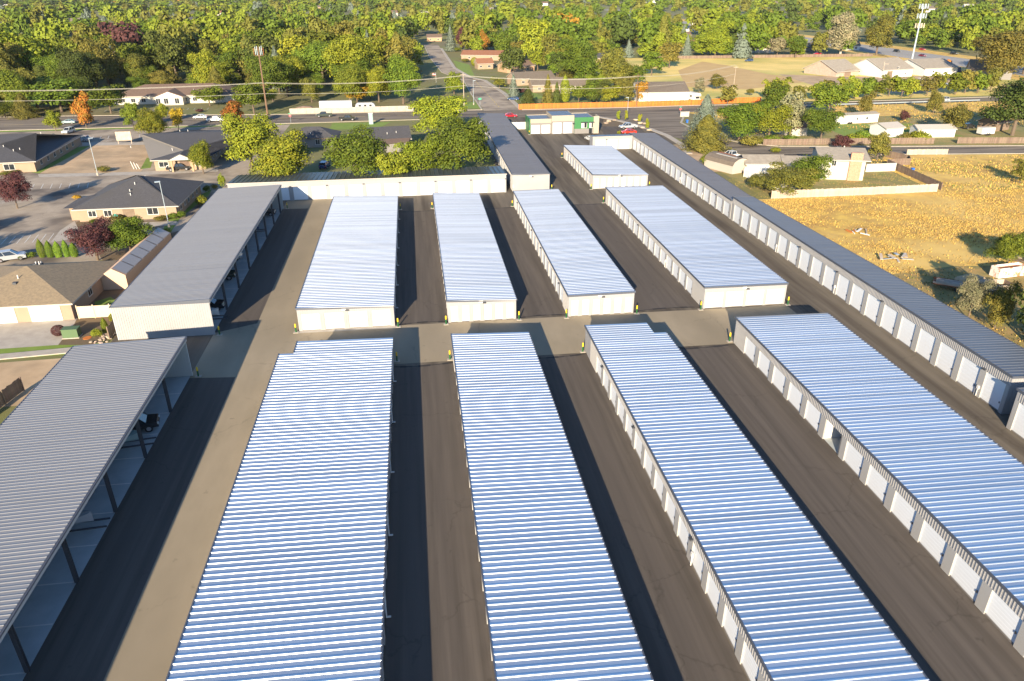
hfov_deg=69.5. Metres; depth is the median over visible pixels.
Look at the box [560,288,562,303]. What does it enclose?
roll up door
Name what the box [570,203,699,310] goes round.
new asphalt lane
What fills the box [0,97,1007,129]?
road
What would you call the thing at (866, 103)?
leafy tree
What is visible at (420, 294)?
new asphalt lane
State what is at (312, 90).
leafy tree
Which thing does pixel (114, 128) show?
lawn strip
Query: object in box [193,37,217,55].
leafy tree
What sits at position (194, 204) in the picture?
lawn patch
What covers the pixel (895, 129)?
shed
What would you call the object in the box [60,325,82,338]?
transformer box
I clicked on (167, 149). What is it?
house
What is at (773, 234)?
roll up door
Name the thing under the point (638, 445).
roll up door
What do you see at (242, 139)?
leafy tree
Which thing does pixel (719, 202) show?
roll up door
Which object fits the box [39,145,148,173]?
vacant lot
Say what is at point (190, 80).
leafy tree
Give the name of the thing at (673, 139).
pavement
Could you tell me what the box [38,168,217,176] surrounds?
pavement
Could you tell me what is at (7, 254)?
suv
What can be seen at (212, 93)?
leafy tree
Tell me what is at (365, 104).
camper
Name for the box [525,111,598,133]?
office building
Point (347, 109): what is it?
concrete wall
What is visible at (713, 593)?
roll up door
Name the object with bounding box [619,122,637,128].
pickup truck
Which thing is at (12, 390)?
board fence
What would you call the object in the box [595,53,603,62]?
house
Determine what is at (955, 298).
weed tufts
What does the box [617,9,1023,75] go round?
freeway
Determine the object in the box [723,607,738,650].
roll up door
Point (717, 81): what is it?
leafy tree
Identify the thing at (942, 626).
new asphalt lane
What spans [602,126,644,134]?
staff parking
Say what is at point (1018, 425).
roll up door
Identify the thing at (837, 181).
yard grass
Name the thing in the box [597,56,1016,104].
pasture
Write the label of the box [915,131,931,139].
shrub
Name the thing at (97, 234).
leafy tree
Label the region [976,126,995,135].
cargo trailer
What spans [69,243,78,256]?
columnar cypress
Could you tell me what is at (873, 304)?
roll up door
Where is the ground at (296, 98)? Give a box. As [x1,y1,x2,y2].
[0,0,1013,423]
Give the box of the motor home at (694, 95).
[689,91,700,99]
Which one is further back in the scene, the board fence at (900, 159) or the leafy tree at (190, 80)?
the leafy tree at (190, 80)
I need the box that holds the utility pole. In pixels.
[253,46,268,114]
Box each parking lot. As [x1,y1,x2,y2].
[0,124,289,228]
[0,222,186,265]
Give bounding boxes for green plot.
[832,123,961,137]
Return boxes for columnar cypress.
[35,238,45,257]
[44,240,53,257]
[52,240,62,257]
[61,240,69,256]
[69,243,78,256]
[100,318,107,332]
[560,74,570,101]
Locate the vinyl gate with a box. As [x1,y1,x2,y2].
[75,303,110,318]
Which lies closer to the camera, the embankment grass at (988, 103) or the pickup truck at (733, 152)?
the pickup truck at (733, 152)
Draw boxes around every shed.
[101,227,171,289]
[704,151,746,173]
[869,121,905,136]
[909,124,957,136]
[976,115,1012,130]
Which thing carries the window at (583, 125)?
in the office building at (557, 122)
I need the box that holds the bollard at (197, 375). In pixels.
[195,367,201,377]
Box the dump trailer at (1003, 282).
[965,279,1012,294]
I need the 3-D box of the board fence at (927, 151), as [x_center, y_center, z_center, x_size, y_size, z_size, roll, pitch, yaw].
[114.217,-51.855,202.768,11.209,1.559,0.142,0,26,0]
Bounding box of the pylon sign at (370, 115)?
[368,113,372,123]
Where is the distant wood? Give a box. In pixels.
[0,0,1023,58]
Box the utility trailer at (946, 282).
[932,277,980,292]
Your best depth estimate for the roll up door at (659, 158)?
190.23 m
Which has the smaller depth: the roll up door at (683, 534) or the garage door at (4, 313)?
the roll up door at (683, 534)
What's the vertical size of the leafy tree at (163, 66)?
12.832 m
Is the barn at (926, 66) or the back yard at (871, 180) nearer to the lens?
the back yard at (871, 180)
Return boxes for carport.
[0,336,192,680]
[109,185,283,339]
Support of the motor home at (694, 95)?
on the pasture
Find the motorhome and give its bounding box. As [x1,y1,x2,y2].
[989,262,1023,278]
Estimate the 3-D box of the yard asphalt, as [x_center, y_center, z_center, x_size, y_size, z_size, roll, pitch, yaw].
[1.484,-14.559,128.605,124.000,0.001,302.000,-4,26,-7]
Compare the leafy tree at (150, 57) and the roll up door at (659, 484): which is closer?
the roll up door at (659, 484)
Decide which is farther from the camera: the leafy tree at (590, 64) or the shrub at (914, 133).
the leafy tree at (590, 64)
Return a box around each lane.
[103,199,796,680]
[385,363,494,680]
[395,210,447,324]
[485,207,565,317]
[521,135,602,203]
[539,354,747,680]
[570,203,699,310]
[613,149,1023,463]
[680,345,1023,680]
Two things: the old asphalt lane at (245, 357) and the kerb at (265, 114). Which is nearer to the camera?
the old asphalt lane at (245, 357)
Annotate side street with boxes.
[425,45,519,110]
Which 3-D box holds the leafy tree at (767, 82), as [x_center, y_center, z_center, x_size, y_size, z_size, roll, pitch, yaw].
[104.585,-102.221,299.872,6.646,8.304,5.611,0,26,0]
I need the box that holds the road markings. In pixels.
[64,78,910,123]
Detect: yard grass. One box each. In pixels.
[95,297,114,305]
[726,173,914,196]
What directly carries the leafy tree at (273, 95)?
on the ground at (296, 98)
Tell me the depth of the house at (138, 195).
151.28 m
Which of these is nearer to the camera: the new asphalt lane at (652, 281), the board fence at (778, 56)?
the new asphalt lane at (652, 281)
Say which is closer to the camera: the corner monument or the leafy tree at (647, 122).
the leafy tree at (647, 122)
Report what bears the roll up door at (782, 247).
in the storage building at (981, 361)
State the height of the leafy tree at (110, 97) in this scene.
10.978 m
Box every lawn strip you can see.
[0,124,284,131]
[34,146,88,172]
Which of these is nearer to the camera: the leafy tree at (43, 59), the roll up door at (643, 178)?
the roll up door at (643, 178)
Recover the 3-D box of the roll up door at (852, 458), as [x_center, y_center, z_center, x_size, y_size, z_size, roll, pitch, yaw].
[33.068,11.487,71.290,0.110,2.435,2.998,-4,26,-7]
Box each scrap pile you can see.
[845,228,869,235]
[879,253,913,262]
[1007,254,1023,262]
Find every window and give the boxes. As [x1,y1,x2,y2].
[3,164,14,169]
[87,211,96,216]
[87,287,92,296]
[103,210,111,216]
[146,208,158,214]
[158,162,168,166]
[581,123,586,127]
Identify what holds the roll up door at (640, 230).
in the storage building at (643, 219)
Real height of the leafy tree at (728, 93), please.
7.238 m
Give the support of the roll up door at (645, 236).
in the storage building at (643, 219)
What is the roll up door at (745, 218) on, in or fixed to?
in the storage building at (981, 361)
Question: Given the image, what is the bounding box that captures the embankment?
[689,101,1017,118]
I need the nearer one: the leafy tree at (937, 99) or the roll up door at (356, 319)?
the roll up door at (356, 319)
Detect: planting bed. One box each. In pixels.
[58,317,116,344]
[76,221,160,233]
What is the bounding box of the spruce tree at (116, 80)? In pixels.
[106,43,132,89]
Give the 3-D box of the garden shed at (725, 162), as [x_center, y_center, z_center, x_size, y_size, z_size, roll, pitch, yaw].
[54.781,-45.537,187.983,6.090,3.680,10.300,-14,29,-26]
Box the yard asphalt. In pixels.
[110,117,1019,680]
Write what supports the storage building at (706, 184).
on the yard asphalt
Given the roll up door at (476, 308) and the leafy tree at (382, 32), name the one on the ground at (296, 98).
the leafy tree at (382, 32)
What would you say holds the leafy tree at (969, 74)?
on the pasture
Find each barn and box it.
[631,81,689,102]
[802,59,860,76]
[853,57,914,77]
[903,58,959,75]
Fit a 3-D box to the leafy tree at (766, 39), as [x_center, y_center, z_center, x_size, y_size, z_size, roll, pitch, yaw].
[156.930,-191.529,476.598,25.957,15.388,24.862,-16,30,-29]
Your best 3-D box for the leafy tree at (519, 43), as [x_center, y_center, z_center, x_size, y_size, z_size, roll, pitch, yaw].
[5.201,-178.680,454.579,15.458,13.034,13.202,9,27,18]
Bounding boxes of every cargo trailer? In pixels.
[843,116,856,123]
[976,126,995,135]
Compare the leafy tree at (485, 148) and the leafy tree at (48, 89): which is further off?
the leafy tree at (48, 89)
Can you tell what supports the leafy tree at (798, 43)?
on the pasture
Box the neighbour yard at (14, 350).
[0,341,103,357]
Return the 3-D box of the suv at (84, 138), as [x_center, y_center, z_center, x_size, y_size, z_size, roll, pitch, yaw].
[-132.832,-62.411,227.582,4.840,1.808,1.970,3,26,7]
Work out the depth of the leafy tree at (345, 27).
382.62 m
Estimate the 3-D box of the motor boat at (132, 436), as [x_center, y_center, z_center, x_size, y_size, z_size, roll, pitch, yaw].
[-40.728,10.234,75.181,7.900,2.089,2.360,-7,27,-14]
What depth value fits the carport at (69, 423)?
66.46 m
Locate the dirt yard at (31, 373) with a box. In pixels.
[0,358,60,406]
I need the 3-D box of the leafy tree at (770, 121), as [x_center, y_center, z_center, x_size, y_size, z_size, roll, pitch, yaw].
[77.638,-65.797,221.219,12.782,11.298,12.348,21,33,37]
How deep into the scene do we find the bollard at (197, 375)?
89.58 m
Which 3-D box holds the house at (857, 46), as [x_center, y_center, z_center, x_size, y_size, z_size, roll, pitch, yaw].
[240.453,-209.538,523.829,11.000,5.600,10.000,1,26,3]
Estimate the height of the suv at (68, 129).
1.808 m
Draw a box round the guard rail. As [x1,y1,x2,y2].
[803,100,977,105]
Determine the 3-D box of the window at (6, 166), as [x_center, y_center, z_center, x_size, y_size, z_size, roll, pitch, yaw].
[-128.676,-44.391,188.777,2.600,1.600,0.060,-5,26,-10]
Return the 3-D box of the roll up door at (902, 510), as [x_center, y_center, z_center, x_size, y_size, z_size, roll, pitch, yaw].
[34.098,14.916,64.158,0.110,2.435,2.998,-4,26,-7]
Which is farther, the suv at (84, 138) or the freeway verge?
the freeway verge
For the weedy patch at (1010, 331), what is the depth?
113.18 m
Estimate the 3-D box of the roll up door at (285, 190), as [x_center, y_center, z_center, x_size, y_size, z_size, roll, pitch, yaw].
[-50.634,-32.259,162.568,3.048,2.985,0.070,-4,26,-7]
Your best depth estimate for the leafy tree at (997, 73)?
314.78 m
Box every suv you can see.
[0,249,25,262]
[61,126,75,133]
[80,135,90,141]
[210,297,224,309]
[265,208,275,215]
[319,161,330,168]
[961,123,975,128]
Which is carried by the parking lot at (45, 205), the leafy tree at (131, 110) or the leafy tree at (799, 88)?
the leafy tree at (131, 110)
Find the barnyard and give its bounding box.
[779,74,949,93]
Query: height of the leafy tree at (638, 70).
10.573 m
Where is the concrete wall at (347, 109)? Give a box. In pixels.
[289,106,412,113]
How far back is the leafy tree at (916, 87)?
300.57 m
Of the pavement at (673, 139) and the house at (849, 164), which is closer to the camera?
the house at (849, 164)
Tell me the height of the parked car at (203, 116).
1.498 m
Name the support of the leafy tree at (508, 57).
on the ground at (296, 98)
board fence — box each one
[0,377,24,407]
[106,320,115,338]
[519,97,760,108]
[656,53,872,58]
[763,137,934,144]
[771,184,938,198]
[883,151,942,189]
[906,149,947,154]
[957,137,1023,143]
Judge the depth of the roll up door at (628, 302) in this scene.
105.91 m
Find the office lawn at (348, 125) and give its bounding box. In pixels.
[330,122,389,128]
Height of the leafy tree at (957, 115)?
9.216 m
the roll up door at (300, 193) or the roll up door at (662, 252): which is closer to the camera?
the roll up door at (662, 252)
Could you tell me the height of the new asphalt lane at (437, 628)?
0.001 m
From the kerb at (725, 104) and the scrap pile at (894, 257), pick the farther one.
the kerb at (725, 104)
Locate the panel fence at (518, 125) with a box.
[511,122,524,129]
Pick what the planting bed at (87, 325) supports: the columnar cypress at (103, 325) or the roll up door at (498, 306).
the columnar cypress at (103, 325)
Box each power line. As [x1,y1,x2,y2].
[0,83,247,90]
[41,93,263,100]
[58,83,258,90]
[264,75,462,83]
[265,86,455,93]
[269,76,458,83]
[469,76,627,79]
[474,86,622,88]
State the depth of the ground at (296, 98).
313.22 m
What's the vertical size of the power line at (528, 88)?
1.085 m
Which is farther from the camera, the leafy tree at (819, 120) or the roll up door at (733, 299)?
the leafy tree at (819, 120)
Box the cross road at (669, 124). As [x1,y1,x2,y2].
[598,112,1023,155]
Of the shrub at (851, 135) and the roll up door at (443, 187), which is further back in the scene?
the shrub at (851, 135)
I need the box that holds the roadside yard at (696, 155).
[674,144,881,171]
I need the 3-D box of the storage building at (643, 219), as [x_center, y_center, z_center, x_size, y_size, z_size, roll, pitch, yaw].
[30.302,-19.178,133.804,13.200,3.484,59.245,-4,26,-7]
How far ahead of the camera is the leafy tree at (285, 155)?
169.73 m
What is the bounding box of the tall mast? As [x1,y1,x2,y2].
[911,4,928,58]
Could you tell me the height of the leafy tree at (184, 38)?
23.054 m
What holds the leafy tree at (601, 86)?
on the ground at (296, 98)
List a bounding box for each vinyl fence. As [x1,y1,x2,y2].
[743,168,794,189]
[745,166,768,173]
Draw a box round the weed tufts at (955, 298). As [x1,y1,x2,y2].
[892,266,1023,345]
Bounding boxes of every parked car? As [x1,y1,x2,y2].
[62,119,76,123]
[193,114,207,118]
[505,113,516,116]
[508,96,519,99]
[621,128,636,133]
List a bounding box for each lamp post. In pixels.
[88,137,98,175]
[154,181,169,227]
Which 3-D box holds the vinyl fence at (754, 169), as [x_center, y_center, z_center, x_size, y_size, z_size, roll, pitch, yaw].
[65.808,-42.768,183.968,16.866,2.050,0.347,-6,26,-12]
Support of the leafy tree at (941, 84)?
on the pasture
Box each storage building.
[165,338,396,680]
[226,166,506,200]
[295,195,399,330]
[432,193,516,322]
[451,331,653,680]
[477,113,549,190]
[513,189,635,316]
[563,145,648,188]
[584,323,929,680]
[590,134,632,148]
[605,185,788,308]
[629,133,749,218]
[731,196,1023,413]
[733,313,1023,656]
[1006,387,1023,439]
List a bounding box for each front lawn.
[453,60,473,75]
[457,102,478,107]
[506,90,542,100]
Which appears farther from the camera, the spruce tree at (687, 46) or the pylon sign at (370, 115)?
the spruce tree at (687, 46)
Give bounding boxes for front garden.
[601,119,622,126]
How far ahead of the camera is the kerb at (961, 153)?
203.50 m
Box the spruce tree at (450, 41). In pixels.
[444,25,455,51]
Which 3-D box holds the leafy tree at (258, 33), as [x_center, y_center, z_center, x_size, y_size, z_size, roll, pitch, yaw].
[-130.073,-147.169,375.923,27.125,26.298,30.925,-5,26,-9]
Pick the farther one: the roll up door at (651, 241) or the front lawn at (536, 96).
the front lawn at (536, 96)
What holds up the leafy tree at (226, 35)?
on the ground at (296, 98)
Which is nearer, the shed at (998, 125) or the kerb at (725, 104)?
the shed at (998, 125)
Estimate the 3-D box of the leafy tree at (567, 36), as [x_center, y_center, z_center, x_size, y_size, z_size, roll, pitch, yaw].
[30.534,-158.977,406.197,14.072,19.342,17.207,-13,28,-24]
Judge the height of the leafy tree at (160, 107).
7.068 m
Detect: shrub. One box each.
[0,170,12,175]
[26,252,36,257]
[50,325,63,335]
[90,329,102,337]
[97,165,111,171]
[108,213,124,221]
[153,215,169,220]
[168,213,176,218]
[176,211,185,216]
[195,195,206,204]
[202,184,210,191]
[217,172,225,185]
[740,136,759,145]
[747,172,769,188]
[755,136,765,142]
[764,134,781,138]
[770,147,780,152]
[783,134,799,138]
[847,133,866,137]
[855,129,870,137]
[897,132,914,137]
[909,130,923,137]
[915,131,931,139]
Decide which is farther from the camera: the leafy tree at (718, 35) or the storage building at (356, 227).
the leafy tree at (718, 35)
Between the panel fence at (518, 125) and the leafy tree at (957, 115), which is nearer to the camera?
the leafy tree at (957, 115)
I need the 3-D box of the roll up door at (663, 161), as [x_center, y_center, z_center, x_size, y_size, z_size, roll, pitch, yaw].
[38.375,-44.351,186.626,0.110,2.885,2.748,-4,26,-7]
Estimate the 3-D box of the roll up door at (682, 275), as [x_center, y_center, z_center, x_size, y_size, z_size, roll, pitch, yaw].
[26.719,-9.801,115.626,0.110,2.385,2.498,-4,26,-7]
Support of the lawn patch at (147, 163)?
on the vacant lot at (117, 158)
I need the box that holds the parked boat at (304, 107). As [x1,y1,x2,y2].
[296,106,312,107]
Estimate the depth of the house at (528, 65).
402.57 m
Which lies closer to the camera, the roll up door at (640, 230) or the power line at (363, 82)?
the roll up door at (640, 230)
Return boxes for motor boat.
[69,510,110,531]
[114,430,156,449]
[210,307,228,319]
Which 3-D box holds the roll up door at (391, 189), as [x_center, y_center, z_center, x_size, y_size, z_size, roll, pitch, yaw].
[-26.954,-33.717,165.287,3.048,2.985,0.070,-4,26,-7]
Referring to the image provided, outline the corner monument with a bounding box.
[680,111,689,116]
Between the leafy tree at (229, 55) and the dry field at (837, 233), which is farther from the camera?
the leafy tree at (229, 55)
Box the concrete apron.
[299,325,395,332]
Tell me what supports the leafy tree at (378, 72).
on the ground at (296, 98)
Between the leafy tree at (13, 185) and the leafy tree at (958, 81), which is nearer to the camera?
the leafy tree at (13, 185)
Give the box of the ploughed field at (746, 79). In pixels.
[678,62,800,88]
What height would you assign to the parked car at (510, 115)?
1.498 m
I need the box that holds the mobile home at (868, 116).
[836,111,879,123]
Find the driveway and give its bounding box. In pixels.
[0,318,76,348]
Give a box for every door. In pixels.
[0,308,17,323]
[28,306,62,321]
[122,209,134,216]
[179,160,190,169]
[281,187,289,200]
[293,187,308,199]
[301,314,320,330]
[311,186,326,199]
[324,312,344,328]
[330,185,344,198]
[348,185,362,195]
[348,311,367,327]
[366,184,380,195]
[372,310,390,326]
[384,183,398,195]
[402,183,416,195]
[420,182,433,195]
[438,181,451,192]
[451,306,457,321]
[456,181,469,192]
[462,306,468,321]
[473,180,486,192]
[473,305,479,320]
[484,304,490,319]
[491,179,503,192]
[495,304,501,319]
[507,303,512,318]
[531,125,539,133]
[542,125,549,133]
[553,123,561,133]
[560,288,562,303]
[563,122,571,133]
[571,300,577,315]
[582,300,588,315]
[593,299,599,314]
[594,178,598,188]
[595,140,604,144]
[597,359,601,379]
[601,178,604,188]
[603,298,610,313]
[603,371,608,393]
[607,139,616,148]
[608,178,611,186]
[610,386,615,407]
[614,298,620,313]
[615,178,618,186]
[618,399,623,424]
[619,139,628,148]
[620,208,623,220]
[621,177,625,185]
[625,213,627,225]
[625,297,631,312]
[626,415,632,441]
[628,177,631,185]
[629,217,632,230]
[634,223,637,235]
[635,177,638,185]
[635,432,641,460]
[639,228,642,241]
[641,177,645,185]
[644,233,647,246]
[644,452,651,480]
[649,150,651,161]
[649,238,653,253]
[653,153,655,164]
[654,244,658,258]
[654,472,663,502]
[657,156,660,167]
[660,249,664,264]
[661,159,664,171]
[666,162,669,174]
[666,255,671,271]
[666,494,675,527]
[671,165,674,177]
[672,263,677,279]
[676,169,679,181]
[678,518,688,553]
[679,269,684,286]
[681,172,684,185]
[686,176,690,189]
[686,277,692,294]
[691,544,703,581]
[692,179,696,193]
[698,184,702,197]
[704,188,708,202]
[705,292,723,307]
[706,574,719,614]
[710,192,715,206]
[717,196,721,211]
[723,201,729,216]
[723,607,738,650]
[725,291,743,306]
[733,205,740,224]
[741,210,748,230]
[741,643,758,680]
[744,338,755,362]
[745,290,763,305]
[749,216,757,236]
[758,351,769,378]
[759,222,766,243]
[766,289,783,304]
[768,228,776,250]
[772,367,785,394]
[777,235,787,257]
[788,242,798,265]
[788,383,802,412]
[799,249,809,273]
[805,400,820,432]
[810,257,822,282]
[823,266,835,291]
[836,274,849,301]
[843,442,863,476]
[850,284,864,311]
[864,294,880,322]
[866,465,888,503]
[880,305,897,335]
[891,492,916,533]
[897,316,915,347]
[916,329,935,361]
[919,521,947,565]
[935,342,957,376]
[950,554,982,602]
[956,357,980,392]
[979,373,1005,410]
[985,591,1022,643]
[1011,403,1023,439]
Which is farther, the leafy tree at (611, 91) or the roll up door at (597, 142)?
the leafy tree at (611, 91)
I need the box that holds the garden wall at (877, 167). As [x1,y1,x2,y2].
[865,163,896,171]
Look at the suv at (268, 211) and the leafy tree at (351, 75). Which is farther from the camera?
the leafy tree at (351, 75)
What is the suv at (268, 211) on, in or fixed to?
on the carport at (179, 282)
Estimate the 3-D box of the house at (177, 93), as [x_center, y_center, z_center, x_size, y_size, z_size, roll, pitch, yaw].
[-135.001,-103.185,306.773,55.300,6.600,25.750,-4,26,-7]
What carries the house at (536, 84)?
on the ground at (296, 98)
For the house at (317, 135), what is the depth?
216.95 m
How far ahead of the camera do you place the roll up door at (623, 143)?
211.81 m
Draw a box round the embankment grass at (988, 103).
[682,101,1023,134]
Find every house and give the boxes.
[0,132,82,172]
[0,260,117,323]
[64,175,203,221]
[114,83,244,104]
[130,129,236,171]
[288,126,341,147]
[347,125,411,152]
[426,34,441,40]
[461,50,503,60]
[474,58,493,68]
[496,60,535,72]
[506,70,554,85]
[527,77,563,91]
[559,78,587,92]
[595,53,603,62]
[738,154,784,173]
[751,46,773,52]
[776,121,808,135]
[780,155,810,169]
[804,42,826,51]
[809,146,870,180]
[842,41,860,49]
[923,6,935,11]
[966,59,1014,79]
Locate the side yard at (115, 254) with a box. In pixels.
[89,231,177,305]
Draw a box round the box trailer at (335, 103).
[319,100,351,108]
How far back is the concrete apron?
101.83 m
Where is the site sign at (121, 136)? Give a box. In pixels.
[115,131,131,143]
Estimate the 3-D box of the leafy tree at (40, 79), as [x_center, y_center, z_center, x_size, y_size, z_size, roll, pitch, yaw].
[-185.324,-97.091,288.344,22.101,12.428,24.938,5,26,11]
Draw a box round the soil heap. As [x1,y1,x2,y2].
[954,273,985,281]
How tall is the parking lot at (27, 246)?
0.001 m
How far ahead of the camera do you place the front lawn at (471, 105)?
291.37 m
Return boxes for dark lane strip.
[23,377,234,680]
[215,208,307,332]
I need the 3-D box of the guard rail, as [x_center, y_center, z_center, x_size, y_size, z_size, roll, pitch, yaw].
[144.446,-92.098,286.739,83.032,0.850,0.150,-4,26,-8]
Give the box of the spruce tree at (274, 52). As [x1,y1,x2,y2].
[265,45,292,91]
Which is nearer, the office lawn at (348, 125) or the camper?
the office lawn at (348, 125)
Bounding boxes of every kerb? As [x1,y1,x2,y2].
[0,118,461,130]
[42,109,481,116]
[424,45,482,109]
[522,96,1001,109]
[680,116,1023,146]
[799,153,1023,155]
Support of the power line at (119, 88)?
attached to the utility pole
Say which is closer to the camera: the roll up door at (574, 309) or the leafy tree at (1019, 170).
the roll up door at (574, 309)
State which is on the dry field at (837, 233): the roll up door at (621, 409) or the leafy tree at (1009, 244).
the leafy tree at (1009, 244)
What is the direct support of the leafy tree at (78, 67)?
on the ground at (296, 98)
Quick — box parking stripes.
[0,234,52,244]
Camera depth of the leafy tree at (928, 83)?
305.83 m
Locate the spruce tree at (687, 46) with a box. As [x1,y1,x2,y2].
[680,34,692,55]
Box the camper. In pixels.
[355,102,374,109]
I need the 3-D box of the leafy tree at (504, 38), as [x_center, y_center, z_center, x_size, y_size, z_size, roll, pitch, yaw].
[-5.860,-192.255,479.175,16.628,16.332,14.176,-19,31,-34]
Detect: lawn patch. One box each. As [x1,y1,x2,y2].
[141,158,151,168]
[163,189,211,230]
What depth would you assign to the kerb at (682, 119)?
213.74 m
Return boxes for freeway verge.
[682,19,1023,79]
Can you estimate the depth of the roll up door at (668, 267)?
121.66 m
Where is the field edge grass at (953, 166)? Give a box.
[871,154,1023,192]
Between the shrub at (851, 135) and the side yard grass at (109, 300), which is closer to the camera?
the side yard grass at (109, 300)
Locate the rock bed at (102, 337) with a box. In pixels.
[89,332,115,343]
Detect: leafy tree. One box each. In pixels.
[0,31,56,70]
[0,42,21,72]
[0,67,37,101]
[0,69,33,104]
[0,101,17,115]
[0,170,32,208]
[2,73,57,108]
[4,42,25,67]
[6,92,41,119]
[24,57,40,71]
[26,77,82,111]
[28,53,59,71]
[32,64,55,79]
[42,110,62,130]
[44,53,65,78]
[47,34,93,55]
[54,45,108,87]
[54,75,90,96]
[57,52,99,88]
[59,95,73,109]
[61,214,118,260]
[69,21,103,49]
[70,32,97,82]
[70,91,94,127]
[76,36,126,87]
[84,83,126,113]
[86,33,117,50]
[103,216,157,250]
[114,42,158,71]
[119,102,140,128]
[120,62,157,82]
[122,51,151,82]
[126,76,150,87]
[132,45,157,61]
[134,105,170,133]
[140,30,191,80]
[147,29,193,69]
[147,70,172,83]
[152,60,171,71]
[154,103,169,119]
[155,22,189,75]
[165,64,183,83]
[168,107,183,128]
[172,22,191,49]
[183,37,196,72]
[184,49,223,82]
[185,73,197,82]
[185,139,214,173]
[190,85,225,105]
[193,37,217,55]
[207,66,226,84]
[209,60,241,83]
[215,51,238,81]
[216,111,280,170]
[217,29,252,70]
[219,33,236,71]
[220,100,244,123]
[230,24,282,67]
[230,80,270,113]
[232,33,249,82]
[236,48,270,65]
[241,33,289,57]
[241,53,294,101]
[242,68,258,85]
[248,128,313,176]
[260,88,279,106]
[269,55,306,96]
[277,34,323,74]
[282,53,308,78]
[291,40,345,85]
[299,77,320,101]
[300,72,324,88]
[305,28,344,75]
[318,68,330,77]
[319,123,389,178]
[321,32,382,76]
[329,18,360,39]
[330,57,370,80]
[332,64,365,99]
[340,85,370,101]
[359,70,379,98]
[361,33,386,65]
[362,65,390,101]
[369,27,388,66]
[369,61,387,72]
[374,150,410,177]
[380,32,421,81]
[381,51,421,103]
[391,137,440,170]
[401,34,421,64]
[405,93,471,134]
[413,48,424,64]
[423,113,494,169]
[444,71,464,94]
[456,27,463,51]
[465,127,488,149]
[479,29,489,49]
[489,31,513,50]
[490,77,506,87]
[498,44,525,71]
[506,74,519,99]
[510,40,526,54]
[516,18,550,63]
[518,87,537,104]
[527,49,545,70]
[540,32,566,65]
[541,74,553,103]
[543,50,565,76]
[547,53,564,76]
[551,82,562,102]
[554,37,598,77]
[559,71,577,78]
[560,32,575,49]
[564,67,576,74]
[569,85,585,102]
[572,56,600,78]
[583,79,611,101]
[583,80,599,102]
[585,74,606,83]
[596,67,607,84]
[597,46,634,85]
[601,85,622,101]
[614,74,636,94]
[616,79,636,101]
[629,64,647,82]
[634,81,649,99]
[641,51,668,75]
[645,118,649,127]
[657,41,684,67]
[676,114,735,153]
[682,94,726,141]
[693,77,705,90]
[697,17,737,54]
[707,74,727,88]
[716,101,772,139]
[719,85,737,103]
[738,32,772,50]
[746,89,753,94]
[750,102,794,135]
[760,80,792,108]
[761,79,772,93]
[761,159,820,195]
[765,36,787,54]
[773,76,793,87]
[776,88,807,135]
[784,152,835,189]
[786,34,807,57]
[792,85,808,99]
[801,107,845,138]
[808,81,823,99]
[810,81,858,111]
[823,79,835,89]
[825,9,861,53]
[831,134,854,146]
[837,76,854,93]
[848,75,862,98]
[856,90,876,111]
[859,77,878,94]
[862,11,897,54]
[867,131,892,159]
[874,80,889,97]
[881,73,897,95]
[891,76,914,97]
[899,109,910,121]
[904,77,924,97]
[919,75,944,95]
[925,89,944,112]
[930,71,949,89]
[939,103,973,127]
[946,72,970,94]
[954,274,1000,316]
[961,69,978,92]
[970,28,1023,74]
[973,70,992,92]
[978,76,1023,135]
[980,279,1022,328]
[983,230,1023,262]
[986,68,1003,91]
[1010,158,1023,182]
[1011,30,1023,73]
[1011,287,1023,323]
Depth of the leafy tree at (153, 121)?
225.01 m
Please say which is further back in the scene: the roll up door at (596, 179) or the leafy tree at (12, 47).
the leafy tree at (12, 47)
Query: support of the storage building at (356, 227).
on the yard asphalt
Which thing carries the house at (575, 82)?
on the ground at (296, 98)
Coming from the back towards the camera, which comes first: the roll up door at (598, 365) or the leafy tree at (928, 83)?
the leafy tree at (928, 83)
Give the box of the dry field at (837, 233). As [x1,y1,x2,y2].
[758,154,1023,273]
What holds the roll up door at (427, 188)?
in the storage building at (330, 185)
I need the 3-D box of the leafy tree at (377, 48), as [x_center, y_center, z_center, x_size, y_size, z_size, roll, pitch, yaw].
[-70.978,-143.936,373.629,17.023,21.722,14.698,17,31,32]
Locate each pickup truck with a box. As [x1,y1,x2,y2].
[132,413,159,431]
[166,163,189,171]
[206,116,222,121]
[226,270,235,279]
[316,111,331,116]
[338,114,355,120]
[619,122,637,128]
[724,150,740,155]
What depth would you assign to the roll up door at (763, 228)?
134.76 m
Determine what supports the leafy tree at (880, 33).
on the freeway verge
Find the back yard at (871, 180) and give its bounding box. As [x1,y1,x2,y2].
[722,167,919,198]
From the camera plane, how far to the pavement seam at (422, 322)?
92.73 m
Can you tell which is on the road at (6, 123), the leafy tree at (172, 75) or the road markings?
the road markings
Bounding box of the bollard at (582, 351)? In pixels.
[580,343,585,352]
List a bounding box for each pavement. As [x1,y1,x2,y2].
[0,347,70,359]
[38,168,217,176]
[51,221,77,241]
[82,142,143,145]
[142,221,177,226]
[440,48,518,108]
[593,116,691,153]
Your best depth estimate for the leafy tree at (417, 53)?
419.48 m
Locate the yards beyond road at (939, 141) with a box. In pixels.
[687,113,1023,145]
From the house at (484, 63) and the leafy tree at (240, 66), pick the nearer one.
the leafy tree at (240, 66)
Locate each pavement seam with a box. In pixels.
[394,210,452,367]
[485,207,586,358]
[581,203,732,349]
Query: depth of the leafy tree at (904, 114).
249.93 m
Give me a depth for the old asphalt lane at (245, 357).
93.37 m
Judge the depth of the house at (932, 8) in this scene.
1178.92 m
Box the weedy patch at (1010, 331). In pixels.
[893,266,1023,347]

